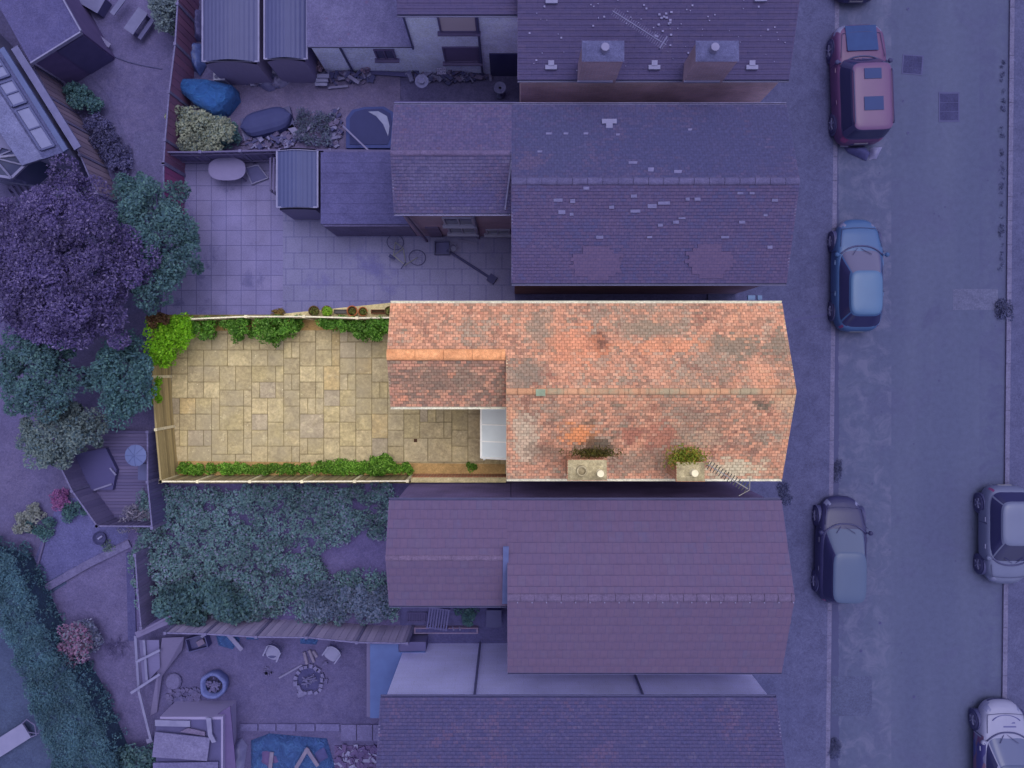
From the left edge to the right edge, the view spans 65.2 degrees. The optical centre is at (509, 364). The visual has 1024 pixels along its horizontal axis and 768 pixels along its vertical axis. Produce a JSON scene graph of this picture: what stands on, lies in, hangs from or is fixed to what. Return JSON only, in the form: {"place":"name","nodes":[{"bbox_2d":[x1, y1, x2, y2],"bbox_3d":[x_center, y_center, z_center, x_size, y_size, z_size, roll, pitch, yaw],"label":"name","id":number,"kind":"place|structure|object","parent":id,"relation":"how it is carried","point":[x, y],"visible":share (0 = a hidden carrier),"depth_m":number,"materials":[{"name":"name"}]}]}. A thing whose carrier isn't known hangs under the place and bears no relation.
{"place":"outdoors","nodes":[
{"label":"outdoors","id":0,"kind":"place"},
{"bbox_2d":[0,573,66,767],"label":"lawn","id":1,"kind":"structure","parent":0,"point":[14,713],"depth_m":29.99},
{"bbox_2d":[0,719,39,756],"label":"sun lounger","id":2,"kind":"object","parent":1,"relation":"on","point":[15,737],"visible":0.94,"depth_m":29.61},
{"bbox_2d":[0,536,134,767],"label":"clipped hedge","id":3,"kind":"object","parent":1,"relation":"on","point":[71,709],"visible":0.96,"depth_m":28.66,"materials":[{"name":"green plant"}]},
{"bbox_2d":[0,305,161,582],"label":"yard","id":4,"kind":"structure","parent":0,"point":[21,486],"depth_m":30.00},
{"bbox_2d":[0,326,97,423],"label":"green tree","id":5,"kind":"object","parent":4,"relation":"on","point":[44,360],"visible":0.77,"depth_m":26.67,"materials":[{"name":"green plant"}]},
{"bbox_2d":[15,396,111,469],"bbox_3d":[-15.745,2.416,28.631,3.290,2.753,2.452,-36,90,0],"label":"olive bush","id":6,"kind":"object","parent":4,"relation":"on","point":[45,450],"visible":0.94,"depth_m":27.79,"materials":[{"name":"green plant"}]},
{"bbox_2d":[60,455,116,527],"bbox_3d":[-15.421,4.574,29.180,0.222,1.640,2.847,-31,90,0],"label":"fence","id":7,"kind":"object","parent":4,"relation":"on","point":[87,499],"visible":0.7,"depth_m":28.98,"materials":[{"name":"wood"}]},
{"bbox_2d":[45,540,131,590],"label":"edging wall","id":8,"kind":"structure","parent":4,"relation":"on","point":[80,568],"depth_m":29.88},
{"bbox_2d":[65,430,147,518],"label":"timber deck","id":9,"kind":"structure","parent":4,"relation":"on","point":[110,473],"depth_m":29.75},
{"bbox_2d":[90,328,156,432],"bbox_3d":[-13.152,0.503,28.097,2.170,3.817,3.553,0,90,0],"label":"green tree","id":10,"kind":"object","parent":4,"relation":"on","point":[109,363],"visible":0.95,"depth_m":26.82,"materials":[{"name":"green plant"}]},
{"bbox_2d":[35,498,127,581],"bbox_3d":[-16.082,6.009,29.990,5.527,0.001,2.548,-28,90,0],"label":"slate bed","id":11,"kind":"object","parent":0,"point":[68,547],"visible":0.5,"depth_m":29.99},
{"bbox_2d":[51,549,153,767],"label":"gravel yard","id":12,"kind":"structure","parent":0,"point":[97,594],"depth_m":29.99,"materials":[{"name":"gravel"}]},
{"bbox_2d":[56,620,92,668],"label":"flowering shrub","id":13,"kind":"object","parent":12,"relation":"on","point":[75,639],"visible":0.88,"depth_m":28.99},
{"bbox_2d":[126,552,136,640],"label":"edging wall","id":14,"kind":"structure","parent":12,"relation":"on","point":[131,612],"depth_m":29.92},
{"bbox_2d":[113,742,155,767],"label":"green bush","id":15,"kind":"object","parent":12,"relation":"on","point":[130,755],"visible":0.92,"depth_m":29.09,"materials":[{"name":"green plant"}]},
{"bbox_2d":[88,0,186,200],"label":"yard ground","id":16,"kind":"structure","parent":0,"point":[138,95],"depth_m":30.00,"materials":[{"name":"concrete"}]},
{"bbox_2d":[124,7,153,39],"bbox_3d":[-13.667,-12.588,29.688,0.610,0.625,0.950,35,90,0],"label":"garden bench","id":17,"kind":"object","parent":16,"relation":"on","point":[136,20],"visible":0.97,"depth_m":29.38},
{"bbox_2d":[147,0,176,35],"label":"green bush","id":18,"kind":"object","parent":16,"relation":"on","point":[163,10],"visible":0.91,"depth_m":28.64,"materials":[{"name":"green plant"}]},
{"bbox_2d":[162,0,198,174],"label":"fence","id":19,"kind":"object","parent":16,"relation":"on","point":[184,40],"visible":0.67,"depth_m":28.78,"materials":[{"name":"wood"}]},
{"bbox_2d":[131,132,164,199],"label":"yard path","id":20,"kind":"structure","parent":0,"point":[148,148],"depth_m":29.99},
{"bbox_2d":[161,150,282,314],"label":"yard","id":21,"kind":"structure","parent":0,"point":[240,224],"depth_m":29.99,"materials":[{"name":"concrete"}]},
{"bbox_2d":[96,174,204,315],"bbox_3d":[-12.096,-4.030,27.917,3.700,4.178,4.787,0,90,0],"label":"green tree","id":22,"kind":"object","parent":21,"relation":"on","point":[133,209],"visible":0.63,"depth_m":26.54,"materials":[{"name":"green plant"}]},
{"bbox_2d":[162,162,185,226],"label":"fence","id":23,"kind":"object","parent":21,"relation":"on","point":[170,173],"visible":0.4,"depth_m":28.87,"materials":[{"name":"wood"}]},
{"bbox_2d":[208,158,246,180],"bbox_3d":[-10.351,-7.169,29.615,1.360,0.774,0.840,0,90,0],"label":"oval table","id":24,"kind":"object","parent":21,"relation":"on","point":[226,169],"visible":1,"depth_m":29.25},
{"bbox_2d":[128,483,399,627],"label":"overgrown ground","id":25,"kind":"structure","parent":0,"point":[361,550],"depth_m":29.99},
{"bbox_2d":[133,544,157,629],"bbox_3d":[-13.260,8.070,29.230,0.116,1.540,2.710,-5,90,0],"label":"fence","id":26,"kind":"object","parent":25,"relation":"on","point":[144,581],"visible":0.77,"depth_m":28.96,"materials":[{"name":"wood"}]},
{"bbox_2d":[126,482,399,626],"bbox_3d":[-9.076,7.008,29.545,10.076,0.971,5.535,0,90,0],"label":"overgrown tangle","id":27,"kind":"object","parent":25,"relation":"on","point":[161,561],"visible":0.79,"depth_m":29.46,"materials":[{"name":"green plant"}]},
{"bbox_2d":[151,574,256,627],"bbox_3d":[-11.091,8.655,29.038,3.606,1.100,1.976,0,90,0],"label":"green bush","id":28,"kind":"object","parent":27,"relation":"on","point":[220,598],"visible":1,"depth_m":28.87,"materials":[{"name":"green plant"}]},
{"bbox_2d":[297,579,392,624],"bbox_3d":[-5.959,8.636,29.232,3.674,0.833,1.614,0,90,0],"label":"green bush","id":29,"kind":"object","parent":27,"relation":"on","point":[359,606],"visible":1,"depth_m":29.08,"materials":[{"name":"green plant"}]},
{"bbox_2d":[163,616,414,644],"bbox_3d":[-7.867,9.580,29.030,8.611,1.940,0.191,3,90,0],"label":"fence","id":30,"kind":"object","parent":25,"relation":"on","point":[277,628],"visible":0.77,"depth_m":28.78,"materials":[{"name":"wood"}]},
{"bbox_2d":[137,628,399,767],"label":"yard","id":31,"kind":"structure","parent":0,"point":[255,693],"depth_m":30.00,"materials":[{"name":"concrete"}]},
{"bbox_2d":[130,613,183,743],"bbox_3d":[-13.184,11.289,29.278,1.537,1.245,5.279,17,90,0],"label":"timber pallet frame","id":32,"kind":"object","parent":31,"relation":"on","point":[153,660],"visible":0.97,"depth_m":29.34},
{"bbox_2d":[139,640,159,682],"bbox_3d":[-13.158,10.929,29.315,0.869,0.630,1.920,0,90,0],"label":"door panel","id":33,"kind":"structure","parent":32,"relation":"in","point":[153,662],"depth_m":29.25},
{"bbox_2d":[165,686,201,705],"bbox_3d":[-12.217,12.391,29.940,1.361,0.119,0.701,0,90,0],"label":"rubble heap","id":34,"kind":"object","parent":31,"relation":"on","point":[194,694],"visible":0.96,"depth_m":29.90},
{"bbox_2d":[152,700,235,767],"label":"patchwork shed","id":35,"kind":"structure","parent":31,"relation":"on","point":[198,734],"depth_m":28.59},
{"bbox_2d":[200,669,228,698],"bbox_3d":[-10.925,11.837,29.700,0.971,0.699,0.985,0,90,0],"label":"planter","id":36,"kind":"object","parent":31,"relation":"on","point":[211,692],"visible":1,"depth_m":29.52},
{"bbox_2d":[240,723,339,730],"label":"kerb slabs","id":37,"kind":"structure","parent":31,"relation":"on","point":[291,726],"depth_m":29.93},
{"bbox_2d":[251,733,333,767],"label":"blue tarpaulin","id":38,"kind":"object","parent":31,"relation":"on","point":[288,750],"visible":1,"depth_m":29.77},
{"bbox_2d":[293,663,324,694],"bbox_3d":[-7.515,11.747,29.917,1.161,0.165,1.158,0,90,0],"label":"fire pit","id":39,"kind":"object","parent":31,"relation":"on","point":[310,680],"visible":1,"depth_m":29.92,"materials":[{"name":"grey stone"}]},
{"bbox_2d":[334,744,376,767],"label":"rubbish heap","id":40,"kind":"object","parent":31,"relation":"on","point":[354,756],"visible":0.91,"depth_m":29.90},
{"bbox_2d":[367,633,427,718],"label":"blue roofed store","id":41,"kind":"structure","parent":31,"relation":"on","point":[383,660],"depth_m":29.00,"materials":[{"name":"fabric"}]},
{"bbox_2d":[187,75,399,149],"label":"yard path","id":42,"kind":"structure","parent":0,"point":[382,91],"depth_m":30.00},
{"bbox_2d":[164,105,235,157],"bbox_3d":[-11.233,-8.637,29.153,2.408,1.030,2.097,-16,90,0],"label":"yellow bush","id":43,"kind":"object","parent":42,"relation":"on","point":[214,128],"visible":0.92,"depth_m":28.93,"materials":[{"name":"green plant"}]},
{"bbox_2d":[180,79,240,117],"bbox_3d":[-11.131,-9.821,29.429,2.110,1.101,1.310,0,90,0],"label":"blue tarpaulin","id":44,"kind":"object","parent":42,"relation":"on","point":[214,98],"visible":0.97,"depth_m":29.04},
{"bbox_2d":[233,131,300,149],"bbox_3d":[-9.025,-8.428,29.843,2.726,0.433,0.853,0,90,0],"label":"rubbish heap","id":45,"kind":"object","parent":42,"relation":"on","point":[285,139],"visible":0.86,"depth_m":29.84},
{"bbox_2d":[240,106,295,139],"bbox_3d":[-9.034,-9.016,29.690,1.905,0.580,0.960,-15,90,0],"label":"covered boat","id":46,"kind":"object","parent":42,"relation":"on","point":[265,122],"visible":1,"depth_m":29.47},
{"bbox_2d":[293,106,335,146],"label":"green bush","id":47,"kind":"object","parent":42,"relation":"on","point":[321,126],"visible":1,"depth_m":29.66,"materials":[{"name":"green plant"}]},
{"bbox_2d":[323,107,343,147],"bbox_3d":[-6.615,-8.865,29.813,0.804,0.443,1.568,0,90,0],"label":"rubbish heap","id":48,"kind":"object","parent":42,"relation":"on","point":[335,125],"visible":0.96,"depth_m":29.85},
{"bbox_2d":[318,69,375,85],"bbox_3d":[-6.329,-10.794,29.873,2.633,0.487,0.732,0,90,0],"label":"rubbish heap","id":49,"kind":"object","parent":42,"relation":"on","point":[336,75],"visible":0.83,"depth_m":29.82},
{"bbox_2d":[346,107,392,149],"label":"garden pool","id":50,"kind":"structure","parent":42,"relation":"on","point":[369,128],"depth_m":29.27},
{"bbox_2d":[276,148,320,219],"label":"shed","id":51,"kind":"structure","parent":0,"point":[298,177],"depth_m":27.97,"materials":[{"name":"grey metal"}]},
{"bbox_2d":[268,303,389,316],"bbox_3d":[-5.879,-1.938,29.980,12.506,0.050,0.805,0,90,0],"label":"alley strip","id":52,"kind":"object","parent":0,"point":[376,306],"visible":0.04,"depth_m":29.95,"materials":[{"name":"beige concrete"}]},
{"bbox_2d":[190,315,388,321],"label":"fence","id":53,"kind":"object","parent":52,"relation":"on","point":[304,317],"visible":0.67,"depth_m":28.50,"materials":[{"name":"wood"}]},
{"bbox_2d":[187,315,217,340],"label":"ivy","id":54,"kind":"object","parent":53,"relation":"attached to","point":[208,328],"visible":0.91,"depth_m":28.79,"materials":[{"name":"green plant"}]},
{"bbox_2d":[218,314,257,343],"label":"ivy","id":55,"kind":"object","parent":53,"relation":"attached to","point":[233,326],"visible":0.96,"depth_m":28.66,"materials":[{"name":"green plant"}]},
{"bbox_2d":[251,314,304,347],"bbox_3d":[-8.377,-1.466,29.083,1.810,1.378,1.240,-33,90,0],"label":"ivy","id":56,"kind":"object","parent":53,"relation":"attached to","point":[266,330],"visible":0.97,"depth_m":28.66,"materials":[{"name":"green plant"}]},
{"bbox_2d":[336,315,388,342],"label":"ivy","id":57,"kind":"object","parent":53,"relation":"attached to","point":[358,329],"visible":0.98,"depth_m":28.70,"materials":[{"name":"green plant"}]},
{"bbox_2d":[169,315,506,482],"bbox_3d":[-6.500,1.275,30.017,13.150,0.066,6.325,0,90,0],"label":"patio bed","id":58,"kind":"object","parent":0,"point":[195,316],"visible":0.13,"depth_m":29.98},
{"bbox_2d":[178,461,504,474],"bbox_3d":[-6.308,3.912,29.975,12.242,0.050,0.636,0,90,0],"label":"soil border","id":59,"kind":"object","parent":58,"relation":"on","point":[436,468],"visible":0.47,"depth_m":29.95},
{"bbox_2d":[159,474,412,482],"bbox_3d":[-8.032,4.135,29.205,8.874,1.590,0.120,0,90,0],"label":"fence","id":60,"kind":"object","parent":59,"relation":"on","point":[289,478],"visible":0.88,"depth_m":29.05,"materials":[{"name":"wood"}]},
{"bbox_2d":[366,453,396,475],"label":"border shrub","id":61,"kind":"object","parent":59,"relation":"on","point":[382,463],"visible":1,"depth_m":29.09,"materials":[{"name":"green plant"}]},
{"bbox_2d":[411,474,505,481],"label":"wall","id":62,"kind":"structure","parent":59,"relation":"on","point":[458,477],"depth_m":29.07,"materials":[{"name":"brick"}]},
{"bbox_2d":[171,318,505,473],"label":"patio","id":63,"kind":"structure","parent":0,"point":[310,395],"depth_m":29.96,"materials":[{"name":"stone"}]},
{"bbox_2d":[145,429,172,529],"bbox_3d":[-12.785,4.070,29.130,0.188,1.740,3.505,-3,90,0],"label":"fence","id":64,"kind":"object","parent":63,"relation":"on","point":[154,488],"visible":0.66,"depth_m":28.73,"materials":[{"name":"wood"}]},
{"bbox_2d":[152,330,178,482],"bbox_3d":[-12.612,1.452,29.205,0.195,1.590,5.500,-3,90,0],"label":"fence","id":65,"kind":"object","parent":63,"relation":"on","point":[165,438],"visible":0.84,"depth_m":29.17,"materials":[{"name":"wood"}]},
{"bbox_2d":[141,312,202,368],"bbox_3d":[-12.101,-0.890,28.598,1.934,1.337,2.064,0,90,0],"label":"climbing shrub","id":66,"kind":"object","parent":65,"relation":"attached to","point":[175,331],"visible":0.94,"depth_m":28.24,"materials":[{"name":"green plant"}]},
{"bbox_2d":[176,458,414,475],"bbox_3d":[-7.946,3.800,29.691,8.891,0.624,0.715,0,90,0],"label":"border hedge","id":67,"kind":"object","parent":63,"relation":"on","point":[339,466],"visible":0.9,"depth_m":29.56,"materials":[{"name":"green plant"}]},
{"bbox_2d":[480,409,505,459],"bbox_3d":[-0.518,2.320,28.671,1.039,2.658,2.023,0,90,0],"label":"lean to porch","id":68,"kind":"object","parent":63,"relation":"on","point":[492,433],"visible":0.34,"depth_m":27.62,"materials":[{"name":"plastic"}]},
{"bbox_2d":[341,724,378,740],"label":"paving slabs","id":69,"kind":"structure","parent":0,"point":[348,732],"depth_m":29.91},
{"bbox_2d":[283,208,514,313],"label":"yard","id":70,"kind":"structure","parent":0,"point":[323,266],"depth_m":29.99,"materials":[{"name":"concrete"}]},
{"bbox_2d":[163,148,389,163],"bbox_3d":[-8.183,-7.607,29.180,8.231,1.640,0.152,0,90,0],"label":"fence","id":71,"kind":"object","parent":70,"relation":"on","point":[244,156],"visible":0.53,"depth_m":28.68,"materials":[{"name":"wood"}]},
{"bbox_2d":[321,151,416,235],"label":"flat roof outbuilding","id":72,"kind":"structure","parent":70,"relation":"on","point":[356,194],"depth_m":27.78,"materials":[{"name":"grey fabric"}]},
{"bbox_2d":[390,102,799,293],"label":"terraced house","id":73,"kind":"structure","parent":70,"relation":"on","point":[634,197],"depth_m":24.32,"materials":[{"name":"tile"}]},
{"bbox_2d":[400,608,506,642],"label":"courtyard","id":74,"kind":"structure","parent":0,"point":[485,634],"depth_m":29.98,"materials":[{"name":"concrete"}]},
{"bbox_2d":[414,626,477,633],"bbox_3d":[-2.376,9.875,29.850,2.376,0.300,0.223,0,90,0],"label":"brick planter","id":75,"kind":"object","parent":74,"relation":"on","point":[450,630],"visible":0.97,"depth_m":29.70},
{"bbox_2d":[0,0,1007,494],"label":"ground","id":76,"kind":"structure","parent":0,"point":[476,90],"depth_m":30.03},
{"bbox_2d":[0,147,62,187],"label":"conservatory","id":77,"kind":"object","parent":76,"relation":"on","point":[13,170],"visible":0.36,"depth_m":28.24,"materials":[{"name":"white glass"}]},
{"bbox_2d":[0,34,88,177],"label":"bungalow","id":78,"kind":"object","parent":76,"relation":"on","point":[34,127],"visible":0.97,"depth_m":27.24,"materials":[{"name":"stone"}]},
{"bbox_2d":[0,0,114,84],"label":"workshop","id":79,"kind":"structure","parent":76,"relation":"on","point":[62,40],"depth_m":27.40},
{"bbox_2d":[57,35,113,73],"bbox_3d":[-15.281,-11.183,28.900,1.050,2.200,0.040,-32,90,0],"label":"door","id":80,"kind":"structure","parent":79,"relation":"in","point":[81,51],"depth_m":28.80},
{"bbox_2d":[31,64,118,204],"bbox_3d":[-15.637,-8.308,29.080,0.216,1.840,5.150,-27,90,0],"label":"fence","id":81,"kind":"object","parent":76,"relation":"on","point":[92,161],"visible":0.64,"depth_m":29.02,"materials":[{"name":"wood"}]},
{"bbox_2d":[0,153,162,351],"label":"plum tree","id":82,"kind":"object","parent":76,"relation":"on","point":[59,313],"visible":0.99,"depth_m":25.09,"materials":[{"name":"purple plant"}]},
{"bbox_2d":[61,80,104,113],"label":"green bush","id":83,"kind":"object","parent":76,"relation":"on","point":[79,97],"visible":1,"depth_m":29.32,"materials":[{"name":"green plant"}]},
{"bbox_2d":[82,112,133,177],"bbox_3d":[-14.853,-8.113,29.717,1.217,0.618,2.734,-37,90,0],"label":"bramble","id":84,"kind":"object","parent":76,"relation":"on","point":[112,150],"visible":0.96,"depth_m":29.63,"materials":[{"name":"purple plant"}]},
{"bbox_2d":[202,0,272,84],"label":"shed","id":85,"kind":"structure","parent":76,"relation":"on","point":[232,31],"depth_m":27.80,"materials":[{"name":"metal"}]},
{"bbox_2d":[263,0,318,82],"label":"shed","id":86,"kind":"structure","parent":76,"relation":"on","point":[284,28],"depth_m":27.81,"materials":[{"name":"grey metal"}]},
{"bbox_2d":[307,0,418,71],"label":"flat roof extension","id":87,"kind":"object","parent":76,"relation":"on","point":[355,35],"visible":0.95,"depth_m":27.44,"materials":[{"name":"grey"}]},
{"bbox_2d":[405,70,492,85],"bbox_3d":[-2.280,-10.834,29.755,3.330,0.617,0.813,0,90,0],"label":"rubbish heap","id":88,"kind":"object","parent":76,"relation":"on","point":[449,77],"visible":0.77,"depth_m":29.81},
{"bbox_2d":[396,0,517,75],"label":"rendered house","id":89,"kind":"structure","parent":76,"relation":"on","point":[473,36],"depth_m":26.24,"materials":[{"name":"white paint"}]},
{"bbox_2d":[437,17,480,35],"bbox_3d":[-1.660,-10.800,25.458,1.400,1.315,0.150,0,90,0],"label":"window","id":90,"kind":"structure","parent":89,"relation":"in","point":[448,26],"depth_m":25.66,"materials":[{"name":"white glass"}]},
{"bbox_2d":[442,46,481,65],"bbox_3d":[-1.700,-10.800,28.008,1.420,1.415,0.150,0,90,0],"label":"window","id":91,"kind":"structure","parent":89,"relation":"in","point":[453,55],"depth_m":28.07,"materials":[{"name":"black"}]},
{"bbox_2d":[489,53,516,75],"bbox_3d":[-0.201,-10.855,28.950,1.047,2.100,0.040,0,90,0],"label":"patio door","id":92,"kind":"structure","parent":89,"relation":"in","point":[501,64],"depth_m":28.85,"materials":[{"name":"black"}]},
{"bbox_2d":[376,641,785,767],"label":"terraced house","id":93,"kind":"structure","parent":76,"relation":"on","point":[459,705],"depth_m":24.56,"materials":[{"name":"tile"}]},
{"bbox_2d":[385,480,794,674],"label":"terraced house","id":94,"kind":"structure","parent":76,"relation":"on","point":[629,578],"depth_m":24.32,"materials":[{"name":"red tile"}]},
{"bbox_2d":[386,295,796,481],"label":"terraced house","id":95,"kind":"structure","parent":76,"relation":"on","point":[644,385],"depth_m":24.21,"materials":[{"name":"tile"}]},
{"bbox_2d":[558,444,625,458],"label":"chimney weed","id":96,"kind":"object","parent":95,"relation":"attached to","point":[593,453],"visible":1,"depth_m":23.25,"materials":[{"name":"green plant"}]},
{"bbox_2d":[660,443,711,469],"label":"plant","id":97,"kind":"object","parent":95,"relation":"attached to","point":[681,456],"visible":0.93,"depth_m":23.15,"materials":[{"name":"green plant"}]},
{"bbox_2d":[515,294,706,300],"bbox_3d":[4.124,-2.774,29.994,8.623,0.001,1.575,0,90,0],"label":"side passage","id":98,"kind":"object","parent":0,"point":[610,297],"visible":0.2,"depth_m":29.99,"materials":[{"name":"concrete"}]},
{"bbox_2d":[517,0,799,101],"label":"terraced house","id":99,"kind":"structure","parent":0,"point":[710,51],"depth_m":24.31,"materials":[{"name":"tile"}]},
{"bbox_2d":[707,0,834,767],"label":"pavement","id":100,"kind":"structure","parent":0,"point":[798,686],"depth_m":29.89,"materials":[{"name":"concrete"}]},
{"bbox_2d":[830,0,1008,767],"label":"road","id":101,"kind":"structure","parent":0,"point":[919,400],"depth_m":30.00,"materials":[{"name":"asphalt"}]},
{"bbox_2d":[826,0,838,767],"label":"kerb","id":102,"kind":"structure","parent":101,"relation":"on","point":[831,465],"depth_m":29.92,"materials":[{"name":"concrete"}]},
{"bbox_2d":[811,495,872,603],"bbox_3d":[12.160,6.807,29.301,1.970,1.542,3.934,1,90,0],"label":"parked car","id":103,"kind":"object","parent":101,"relation":"on","point":[839,574],"visible":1,"depth_m":28.93,"materials":[{"name":"grey paint"}]},
{"bbox_2d":[832,676,871,715],"bbox_3d":[12.823,12.411,29.996,1.500,0.001,1.500,0,90,0],"label":"road patch","id":104,"kind":"object","parent":101,"relation":"on","point":[851,695],"visible":1,"depth_m":30.00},
{"bbox_2d":[827,219,889,331],"bbox_3d":[12.760,-3.293,29.311,1.990,1.522,4.164,0,90,0],"label":"parked car","id":105,"kind":"object","parent":101,"relation":"on","point":[855,303],"visible":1,"depth_m":28.98,"materials":[{"name":"blue paint"}]},
{"bbox_2d":[826,24,894,145],"bbox_3d":[12.800,-10.293,29.117,2.090,1.909,4.364,-2,90,0],"label":"parked car","id":106,"kind":"object","parent":101,"relation":"on","point":[862,92],"visible":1,"depth_m":28.70,"materials":[{"name":"red paint"}]},
{"bbox_2d":[901,54,923,74],"bbox_3d":[15.094,-11.259,29.990,0.788,0.020,0.731,4,90,0],"label":"manhole cover","id":107,"kind":"object","parent":101,"relation":"on","point":[912,64],"visible":1,"depth_m":29.98,"materials":[{"name":"metal"}]},
{"bbox_2d":[938,92,959,121],"bbox_3d":[16.462,-9.675,29.990,0.787,0.020,1.125,0,90,0],"label":"manhole cover","id":108,"kind":"object","parent":101,"relation":"on","point":[948,106],"visible":1,"depth_m":29.98,"materials":[{"name":"metal"}]},
{"bbox_2d":[953,289,997,309],"bbox_3d":[17.454,-2.456,29.996,1.688,0.001,0.788,0,90,0],"label":"road patch","id":109,"kind":"object","parent":101,"relation":"on","point":[975,299],"visible":1,"depth_m":30.00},
{"bbox_2d":[968,698,1023,767],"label":"parked car","id":110,"kind":"object","parent":101,"relation":"on","point":[992,722],"visible":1,"depth_m":29.12,"materials":[{"name":"white paint"}]},
{"bbox_2d":[973,484,1023,583],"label":"parked car","id":111,"kind":"object","parent":101,"relation":"on","point":[998,558],"visible":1,"depth_m":29.05,"materials":[{"name":"silver paint"}]},
{"bbox_2d":[1001,0,1014,698],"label":"kerb","id":112,"kind":"structure","parent":101,"relation":"on","point":[1007,323],"depth_m":29.92,"materials":[{"name":"concrete"}]},
{"bbox_2d":[1007,0,1023,731],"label":"pavement","id":113,"kind":"structure","parent":0,"point":[1015,673],"depth_m":29.93,"materials":[{"name":"concrete"}]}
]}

